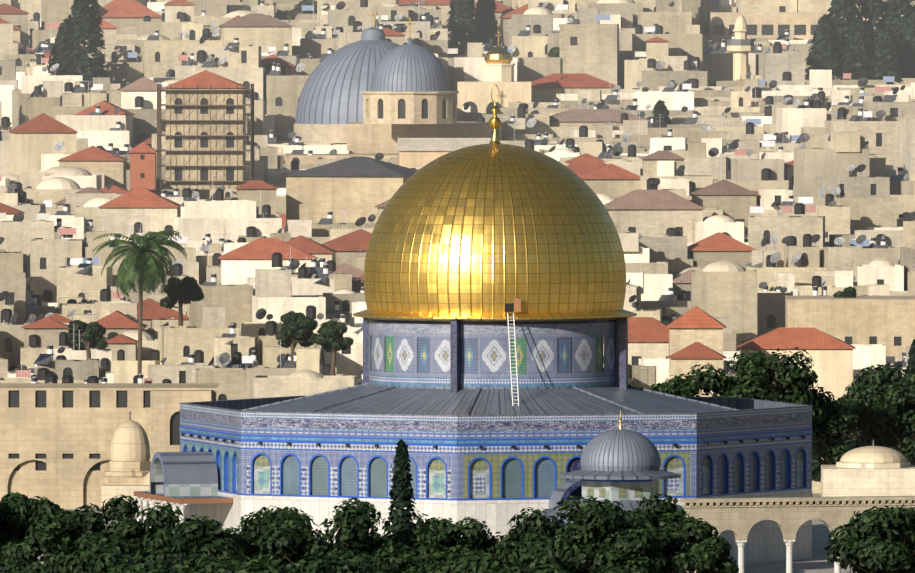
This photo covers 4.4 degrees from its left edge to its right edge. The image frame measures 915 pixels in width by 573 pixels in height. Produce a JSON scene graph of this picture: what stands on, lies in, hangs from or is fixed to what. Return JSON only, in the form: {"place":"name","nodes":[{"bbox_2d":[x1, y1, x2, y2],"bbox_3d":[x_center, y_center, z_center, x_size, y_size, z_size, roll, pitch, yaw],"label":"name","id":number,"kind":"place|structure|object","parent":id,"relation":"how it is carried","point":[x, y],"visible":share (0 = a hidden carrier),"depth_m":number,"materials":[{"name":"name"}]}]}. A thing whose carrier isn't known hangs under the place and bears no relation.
{"place":"outdoors","nodes":[
{"label":"outdoors","id":0,"kind":"place"},
{"bbox_2d":[224,81,820,496],"bbox_3d":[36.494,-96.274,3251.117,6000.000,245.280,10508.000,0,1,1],"label":"terrain","id":1,"kind":"structure","parent":0,"point":[621,84],"depth_m":1583.25,"materials":[{"name":"beige stone"}]},
{"bbox_2d":[92,230,186,374],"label":"palm trees","id":2,"kind":"object","parent":1,"relation":"on","point":[143,265],"visible":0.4,"depth_m":1253.78,"materials":[{"name":"green plant"}]},
{"bbox_2d":[37,508,856,572],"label":"haram platform","id":3,"kind":"structure","parent":1,"relation":"on","point":[817,562],"depth_m":988.69,"materials":[{"name":"stone"}]},
{"bbox_2d":[167,439,416,572],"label":"cypress trees","id":4,"kind":"object","parent":3,"relation":"on","point":[401,490],"visible":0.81,"depth_m":880.94,"materials":[{"name":"green plant"}]},
{"bbox_2d":[134,452,581,537],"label":"dome porches","id":5,"kind":"structure","parent":3,"relation":"on","point":[181,480],"depth_m":989.89,"materials":[{"name":"grey metal"}]},
{"bbox_2d":[0,492,914,572],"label":"pine trees","id":6,"kind":"object","parent":3,"relation":"on","point":[647,537],"visible":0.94,"depth_m":875.62,"materials":[{"name":"green plant"}]},
{"bbox_2d":[179,318,812,565],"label":"dome of the rock octagon","id":7,"kind":"structure","parent":3,"relation":"on","point":[436,396],"depth_m":983.80,"materials":[{"name":"tile"}]},
{"bbox_2d":[353,84,636,321],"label":"golden dome","id":8,"kind":"structure","parent":7,"relation":"on","point":[494,230],"depth_m":990.73,"materials":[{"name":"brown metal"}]},
{"bbox_2d":[507,313,518,405],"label":"ladder","id":9,"kind":"object","parent":7,"relation":"on","point":[513,360],"visible":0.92,"depth_m":985.45,"materials":[{"name":"white paint"}]},
{"bbox_2d":[540,411,683,524],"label":"dome of the chain","id":10,"kind":"structure","parent":3,"relation":"on","point":[621,465],"depth_m":960.71,"materials":[{"name":"grey metal"}]},
{"bbox_2d":[680,496,914,572],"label":"arcade","id":11,"kind":"object","parent":3,"relation":"on","point":[738,518],"visible":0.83,"depth_m":937.37,"materials":[{"name":"stone"}]},
{"bbox_2d":[0,0,914,493],"bbox_3d":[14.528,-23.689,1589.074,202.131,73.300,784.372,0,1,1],"label":"houses","id":12,"kind":"structure","parent":1,"relation":"on","point":[794,178],"depth_m":1401.95,"materials":[{"name":"stone"}]},
{"bbox_2d":[0,330,914,508],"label":"haram buildings","id":13,"kind":"structure","parent":1,"relation":"on","point":[69,445],"depth_m":1171.98,"materials":[{"name":"stone"}]},
{"bbox_2d":[47,0,914,445],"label":"trees","id":14,"kind":"object","parent":1,"relation":"on","point":[853,44],"visible":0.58,"depth_m":1627.43,"materials":[{"name":"green plant"}]},
{"bbox_2d":[56,10,914,400],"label":"buildings","id":15,"kind":"structure","parent":1,"relation":"on","point":[370,94],"depth_m":1479.54,"materials":[{"name":"stone"}]},
{"bbox_2d":[67,0,914,496],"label":"trees","id":16,"kind":"object","parent":1,"relation":"on","point":[877,404],"visible":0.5,"depth_m":1132.74,"materials":[{"name":"green plant"}]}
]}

